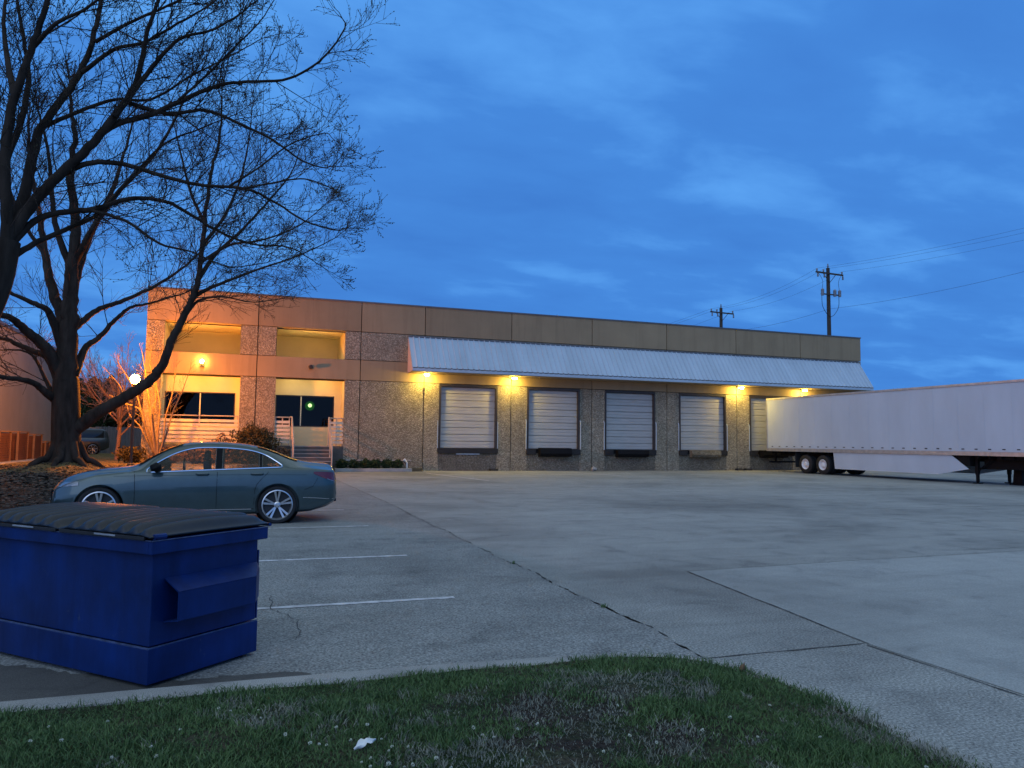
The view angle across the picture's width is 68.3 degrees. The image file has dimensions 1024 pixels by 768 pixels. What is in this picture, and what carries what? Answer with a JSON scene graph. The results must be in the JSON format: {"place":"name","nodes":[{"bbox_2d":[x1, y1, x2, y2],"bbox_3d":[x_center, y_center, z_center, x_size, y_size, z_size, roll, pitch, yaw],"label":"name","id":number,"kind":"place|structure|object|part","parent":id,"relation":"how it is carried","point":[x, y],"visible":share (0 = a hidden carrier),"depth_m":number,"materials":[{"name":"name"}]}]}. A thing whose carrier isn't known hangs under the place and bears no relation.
{"place":"outdoors","nodes":[
{"label":"outdoors","id":0,"kind":"place"},
{"bbox_2d":[0,458,35,464],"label":"path","id":1,"kind":"structure","parent":0,"point":[6,462],"depth_m":32.33,"materials":[{"name":"concrete"}]},
{"bbox_2d":[0,452,251,473],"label":"lawn","id":2,"kind":"structure","parent":0,"point":[106,458],"depth_m":29.66,"materials":[{"name":"plant"}]},
{"bbox_2d":[0,431,12,461],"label":"condenser unit","id":3,"kind":"object","parent":2,"relation":"on","point":[5,445],"visible":0.95,"depth_m":32.07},
{"bbox_2d":[10,431,29,459],"bbox_3d":[-22.746,2.833,34.465,0.840,1.350,1.740,2,-5,-19],"label":"condenser unit","id":4,"kind":"object","parent":2,"relation":"on","point":[19,445],"visible":0.74,"depth_m":34.13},
{"bbox_2d":[0,321,56,442],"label":"neighbour building","id":5,"kind":"structure","parent":2,"relation":"on","point":[28,409],"depth_m":37.54,"materials":[{"name":"paint"}]},
{"bbox_2d":[28,434,43,458],"bbox_3d":[-23.651,3.067,36.999,0.840,1.250,1.540,2,-5,-19],"label":"condenser unit","id":6,"kind":"object","parent":2,"relation":"on","point":[35,447],"visible":0.54,"depth_m":36.65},
{"bbox_2d":[0,472,74,509],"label":"mulch bed","id":7,"kind":"object","parent":2,"relation":"on","point":[22,490],"visible":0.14,"depth_m":17.19,"materials":[{"name":"brown wood"}]},
{"bbox_2d":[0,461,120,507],"bbox_3d":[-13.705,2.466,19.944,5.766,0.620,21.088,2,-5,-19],"label":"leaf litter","id":8,"kind":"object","parent":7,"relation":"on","point":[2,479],"visible":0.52,"depth_m":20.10,"materials":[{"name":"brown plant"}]},
{"bbox_2d":[0,0,399,316],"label":"bare tree","id":9,"kind":"object","parent":7,"relation":"on","point":[16,226],"visible":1,"depth_m":14.61,"materials":[{"name":"brown plant"}]},
{"bbox_2d":[42,441,50,455],"bbox_3d":[-24.323,3.379,38.865,0.840,0.900,0.940,2,-5,-19],"label":"condenser unit","id":10,"kind":"object","parent":2,"relation":"on","point":[45,445],"visible":0.32,"depth_m":38.58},
{"bbox_2d":[81,428,108,453],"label":"parked suv","id":11,"kind":"object","parent":2,"relation":"on","point":[95,441],"visible":0.37,"depth_m":48.67,"materials":[{"name":"grey paint"}]},
{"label":"side window","id":12,"kind":"part","parent":11,"relation":"part of","materials":[{"name":"black glass"}]},
{"bbox_2d":[55,345,145,426],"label":"bare tree","id":13,"kind":"object","parent":2,"relation":"on","point":[90,367],"visible":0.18,"depth_m":55.26,"materials":[{"name":"brown plant"}]},
{"bbox_2d":[80,375,125,447],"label":"evergreen tree","id":14,"kind":"object","parent":2,"relation":"on","point":[84,408],"visible":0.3,"depth_m":54.26,"materials":[{"name":"green plant"}]},
{"bbox_2d":[77,330,144,459],"bbox_3d":[-19.374,0.729,38.020,4.777,6.544,4.852,-1,-5,19],"label":"bare tree","id":15,"kind":"object","parent":2,"relation":"on","point":[119,416],"visible":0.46,"depth_m":37.27,"materials":[{"name":"brown plant"}]},
{"bbox_2d":[104,374,119,396],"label":"evergreen tree","id":16,"kind":"object","parent":2,"relation":"on","point":[110,386],"visible":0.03,"depth_m":56.89,"materials":[{"name":"green plant"}]},
{"bbox_2d":[82,343,144,426],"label":"bare tree","id":17,"kind":"object","parent":2,"relation":"on","point":[121,346],"visible":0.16,"depth_m":54.19,"materials":[{"name":"brown plant"}]},
{"bbox_2d":[89,426,141,452],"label":"board fence","id":18,"kind":"object","parent":2,"relation":"on","point":[112,434],"visible":0.23,"depth_m":53.69,"materials":[{"name":"grey wood"}]},
{"bbox_2d":[106,387,142,451],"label":"evergreen tree","id":19,"kind":"object","parent":2,"relation":"on","point":[127,425],"visible":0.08,"depth_m":55.36,"materials":[{"name":"green plant"}]},
{"bbox_2d":[111,446,146,462],"bbox_3d":[-16.678,3.075,33.021,1.165,0.816,1.147,-1,-5,17],"label":"bush","id":20,"kind":"object","parent":2,"relation":"on","point":[125,455],"visible":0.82,"depth_m":32.87,"materials":[{"name":"green plant"}]},
{"bbox_2d":[127,374,139,465],"bbox_3d":[-15.360,1.449,30.600,0.350,3.690,0.350,2,-5,-19],"label":"lamp post","id":21,"kind":"object","parent":2,"relation":"on","point":[135,379],"visible":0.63,"depth_m":30.56,"materials":[{"name":"brown metal"}]},
{"bbox_2d":[102,337,196,455],"bbox_3d":[-15.792,0.474,32.699,3.798,5.481,1.748,2,-5,-19],"label":"crape myrtle","id":22,"kind":"object","parent":2,"relation":"on","point":[152,442],"visible":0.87,"depth_m":32.75,"materials":[{"name":"brown plant"}]},
{"bbox_2d":[148,446,179,462],"bbox_3d":[-15.297,3.178,33.166,1.358,0.873,1.113,2,-5,-19],"label":"bush","id":23,"kind":"object","parent":2,"relation":"on","point":[174,458],"visible":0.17,"depth_m":33.15,"materials":[{"name":"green plant"}]},
{"bbox_2d":[0,25,371,467],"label":"bare tree","id":24,"kind":"object","parent":2,"relation":"on","point":[64,361],"visible":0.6,"depth_m":27.44,"materials":[{"name":"brown plant"}]},
{"bbox_2d":[178,448,207,463],"bbox_3d":[-14.321,3.192,33.925,1.300,1.112,1.090,2,-5,-19],"label":"bush","id":25,"kind":"object","parent":2,"relation":"on","point":[190,456],"visible":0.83,"depth_m":33.78,"materials":[{"name":"green plant"}]},
{"bbox_2d":[209,432,234,462],"bbox_3d":[-13.128,2.986,34.230,1.222,1.617,1.058,2,-5,-19],"label":"bush","id":26,"kind":"object","parent":2,"relation":"on","point":[227,454],"visible":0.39,"depth_m":34.19,"materials":[{"name":"green plant"}]},
{"bbox_2d":[229,421,280,464],"bbox_3d":[-11.759,2.822,34.667,1.910,2.251,2.196,-3,-6,37],"label":"bush","id":27,"kind":"object","parent":2,"relation":"on","point":[256,437],"visible":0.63,"depth_m":34.24,"materials":[{"name":"green plant"}]},
{"bbox_2d":[269,445,290,463],"bbox_3d":[-10.777,3.433,35.116,0.867,1.178,0.864,-2,-5,31],"label":"bush","id":28,"kind":"object","parent":2,"relation":"on","point":[282,451],"visible":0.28,"depth_m":35.11,"materials":[{"name":"green plant"}]},
{"bbox_2d":[0,480,706,680],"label":"old pavement","id":29,"kind":"structure","parent":0,"point":[496,608],"depth_m":6.81,"materials":[{"name":"concrete"}]},
{"bbox_2d":[0,502,271,685],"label":"dumpster","id":30,"kind":"object","parent":29,"relation":"on","point":[143,595],"visible":1,"depth_m":4.86,"materials":[{"name":"blue paint"}]},
{"bbox_2d":[0,664,311,701],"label":"damp stain","id":31,"kind":"object","parent":29,"relation":"on","point":[20,682],"visible":0.45,"depth_m":4.61,"materials":[{"name":"concrete"}]},
{"bbox_2d":[50,441,335,523],"bbox_3d":[-5.709,1.806,13.905,4.740,1.496,2.170,2,-5,-19],"label":"sedan","id":32,"kind":"object","parent":29,"relation":"on","point":[283,488],"visible":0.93,"depth_m":13.24,"materials":[{"name":"grey paint"}]},
{"bbox_3d":[-4.484,1.307,14.375,0.700,0.261,1.169,2,-5,-19],"label":"rear window","id":33,"kind":"part","parent":32,"relation":"part of","materials":[{"name":"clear glass"}]},
{"bbox_2d":[269,595,300,637],"bbox_3d":[-1.945,1.967,6.456,0.143,0.001,1.703,3,-5,-27],"label":"crack","id":34,"kind":"object","parent":29,"relation":"on","point":[285,613],"visible":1,"depth_m":6.44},
{"bbox_2d":[268,525,367,528],"bbox_3d":[-4.943,2.395,12.413,5.130,0.001,0.109,2,-5,-19],"label":"parking line","id":35,"kind":"object","parent":29,"relation":"on","point":[308,527],"visible":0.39,"depth_m":12.88,"materials":[{"name":"white paint"}]},
{"bbox_2d":[259,555,406,560],"bbox_3d":[-3.774,2.150,9.059,5.080,0.001,0.107,2,-5,-19],"label":"parking line","id":36,"kind":"object","parent":29,"relation":"on","point":[334,557],"visible":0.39,"depth_m":9.62,"materials":[{"name":"white paint"}]},
{"bbox_2d":[257,596,454,609],"bbox_3d":[-2.902,1.959,6.446,4.970,0.001,0.105,2,-5,-19],"label":"parking line","id":37,"kind":"object","parent":29,"relation":"on","point":[291,606],"visible":0.47,"depth_m":6.96,"materials":[{"name":"white paint"}]},
{"bbox_2d":[391,504,707,659],"bbox_3d":[-0.762,2.390,11.658,0.148,0.001,13.852,2,-5,-19],"label":"pavement joint","id":38,"kind":"object","parent":29,"relation":"on","point":[559,586],"visible":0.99,"depth_m":8.10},
{"bbox_2d":[0,648,991,767],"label":"turf","id":39,"kind":"structure","parent":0,"point":[577,748],"depth_m":3.61,"materials":[{"name":"plant"}]},
{"bbox_2d":[353,738,375,749],"bbox_3d":[-0.645,1.578,3.322,0.110,0.030,0.043,-6,31,-40],"label":"paper scrap","id":40,"kind":"object","parent":39,"relation":"on","point":[361,743],"visible":1,"depth_m":3.31,"materials":[{"name":"white paper"}]},
{"bbox_2d":[140,286,873,470],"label":"warehouse","id":41,"kind":"structure","parent":0,"point":[330,382],"depth_m":39.53,"materials":[{"name":"concrete"}]},
{"bbox_2d":[164,391,235,423],"bbox_3d":[-14.914,1.132,36.111,3.130,1.500,0.085,2,-5,-19],"label":"window","id":42,"kind":"structure","parent":41,"relation":"in","point":[192,403],"depth_m":36.13,"materials":[{"name":"black glass"}]},
{"bbox_2d":[275,395,333,426],"bbox_3d":[-10.350,1.360,37.720,2.840,1.560,0.085,2,-5,-19],"label":"window","id":43,"kind":"structure","parent":41,"relation":"in","point":[306,411],"depth_m":37.73,"materials":[{"name":"black glass"}]},
{"bbox_2d":[437,384,497,470],"bbox_3d":[-2.315,2.269,39.232,3.275,4.450,0.400,2,-5,-19],"label":"dock door","id":44,"kind":"structure","parent":41,"relation":"in","point":[468,424],"depth_m":39.22,"materials":[{"name":"white metal"}]},
{"bbox_2d":[525,387,580,470],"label":"dock door","id":45,"kind":"structure","parent":41,"relation":"in","point":[553,423],"depth_m":40.81,"materials":[{"name":"white metal"}]},
{"bbox_2d":[603,390,656,470],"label":"dock door","id":46,"kind":"structure","parent":41,"relation":"in","point":[629,424],"depth_m":42.36,"materials":[{"name":"white metal"}]},
{"bbox_2d":[678,393,727,469],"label":"dock door","id":47,"kind":"structure","parent":41,"relation":"in","point":[702,424],"depth_m":43.94,"materials":[{"name":"white metal"}]},
{"bbox_2d":[749,396,792,469],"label":"dock door","id":48,"kind":"structure","parent":41,"relation":"in","point":[760,458],"depth_m":45.29,"materials":[{"name":"white metal"}]},
{"bbox_2d":[0,0,1023,389],"label":"sky","id":49,"kind":"structure","parent":0,"point":[657,161],"materials":[{"name":"blue"}]},
{"bbox_2d":[335,470,1023,767],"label":"parking lot","id":50,"kind":"structure","parent":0,"point":[588,541],"depth_m":11.90,"materials":[{"name":"concrete"}]},
{"bbox_2d":[333,468,411,471],"bbox_3d":[-6.808,4.181,36.816,3.700,0.160,1.030,2,-5,-19],"label":"planter","id":51,"kind":"object","parent":50,"relation":"on","point":[372,469],"visible":0.94,"depth_m":36.32,"materials":[{"name":"concrete"}]},
{"bbox_2d":[335,458,348,467],"bbox_3d":[-8.185,3.853,36.372,0.640,0.538,0.621,-1,-5,23],"label":"hedge shrub","id":52,"kind":"object","parent":51,"relation":"in","point":[339,464],"visible":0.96,"depth_m":36.24,"materials":[{"name":"green plant"}]},
{"bbox_2d":[348,459,358,467],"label":"hedge shrub","id":53,"kind":"object","parent":51,"relation":"in","point":[352,461],"visible":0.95,"depth_m":36.45,"materials":[{"name":"green plant"}]},
{"bbox_2d":[358,458,371,467],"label":"hedge shrub","id":54,"kind":"object","parent":51,"relation":"in","point":[363,463],"visible":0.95,"depth_m":36.64,"materials":[{"name":"green plant"}]},
{"bbox_2d":[371,458,381,467],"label":"hedge shrub","id":55,"kind":"object","parent":51,"relation":"in","point":[376,463],"visible":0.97,"depth_m":36.79,"materials":[{"name":"green plant"}]},
{"bbox_2d":[381,458,392,467],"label":"hedge shrub","id":56,"kind":"object","parent":51,"relation":"in","point":[386,463],"visible":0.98,"depth_m":36.98,"materials":[{"name":"green plant"}]},
{"bbox_2d":[392,459,403,467],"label":"hedge shrub","id":57,"kind":"object","parent":51,"relation":"in","point":[397,463],"visible":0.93,"depth_m":37.19,"materials":[{"name":"green plant"}]},
{"bbox_2d":[412,468,422,471],"bbox_3d":[-4.809,4.256,37.533,0.650,0.168,0.535,2,-5,-19],"label":"splash block","id":58,"kind":"object","parent":50,"relation":"on","point":[417,470],"depth_m":37.35,"materials":[{"name":"grey concrete"}]},
{"bbox_2d":[0,653,992,767],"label":"kerb","id":59,"kind":"structure","parent":50,"relation":"on","point":[107,698],"depth_m":4.41,"materials":[{"name":"concrete"}]},
{"bbox_2d":[710,304,733,326],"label":"utility pole","id":60,"kind":"object","parent":50,"relation":"on","point":[720,315],"visible":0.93,"depth_m":65.29,"materials":[{"name":"brown wood"}]},
{"bbox_2d":[688,571,864,641],"bbox_3d":[2.390,2.089,7.324,0.024,0.001,3.243,2,-4,-11],"label":"pavement joint","id":61,"kind":"object","parent":50,"relation":"on","point":[774,605],"visible":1,"depth_m":7.01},
{"bbox_2d":[698,643,862,658],"bbox_3d":[1.967,1.948,5.509,1.520,0.001,0.025,2,-5,-19],"label":"pavement joint","id":62,"kind":"object","parent":50,"relation":"on","point":[787,650],"visible":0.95,"depth_m":5.53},
{"bbox_2d":[815,264,843,334],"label":"utility pole","id":63,"kind":"object","parent":50,"relation":"on","point":[827,293],"visible":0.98,"depth_m":56.69,"materials":[{"name":"brown wood"}]},
{"bbox_2d":[678,228,1022,320],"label":"power line","id":64,"kind":"object","parent":63,"relation":"attached to","point":[859,261],"visible":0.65,"depth_m":54.05,"materials":[{"name":"black metal"}]},
{"bbox_2d":[682,233,1020,321],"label":"power line","id":65,"kind":"object","parent":63,"relation":"attached to","point":[856,264],"visible":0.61,"depth_m":54.66,"materials":[{"name":"black metal"}]},
{"bbox_2d":[701,240,1022,322],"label":"power line","id":66,"kind":"object","parent":63,"relation":"attached to","point":[866,268],"visible":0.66,"depth_m":56.34,"materials":[{"name":"black metal"}]},
{"bbox_2d":[751,272,1020,328],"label":"power line","id":67,"kind":"object","parent":63,"relation":"attached to","point":[887,300],"visible":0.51,"depth_m":53.45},
{"bbox_2d":[689,551,1023,693],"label":"concrete patch","id":68,"kind":"object","parent":50,"relation":"on","point":[962,614],"visible":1,"depth_m":7.30,"materials":[{"name":"grey concrete"}]},
{"bbox_2d":[696,550,1022,570],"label":"pavement joint","id":69,"kind":"object","parent":50,"relation":"on","point":[851,560],"visible":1,"depth_m":9.89,"materials":[{"name":"grey concrete"}]},
{"bbox_2d":[766,379,1023,483],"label":"semi trailer","id":70,"kind":"object","parent":50,"relation":"on","point":[977,429],"visible":1,"depth_m":34.65,"materials":[{"name":"metal"}]},
{"bbox_2d":[868,645,1023,696],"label":"pavement joint","id":71,"kind":"object","parent":50,"relation":"on","point":[942,669],"visible":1,"depth_m":5.13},
{"bbox_2d":[1009,470,1023,485],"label":"trailer stand","id":72,"kind":"object","parent":50,"relation":"on","point":[1018,477],"visible":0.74,"depth_m":30.62,"materials":[{"name":"black paint"}]},
{"label":"ground","id":73,"kind":"structure","parent":0,"visible":0},
{"bbox_2d":[78,377,85,389],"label":"evergreen tree","id":74,"kind":"object","parent":73,"relation":"on","point":[81,383],"visible":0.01,"depth_m":58.11,"materials":[{"name":"green plant"}]},
{"bbox_2d":[81,354,143,380],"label":"bare tree","id":75,"kind":"object","parent":73,"relation":"on","point":[100,371],"visible":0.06,"depth_m":57.16,"materials":[{"name":"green plant"}]}
]}

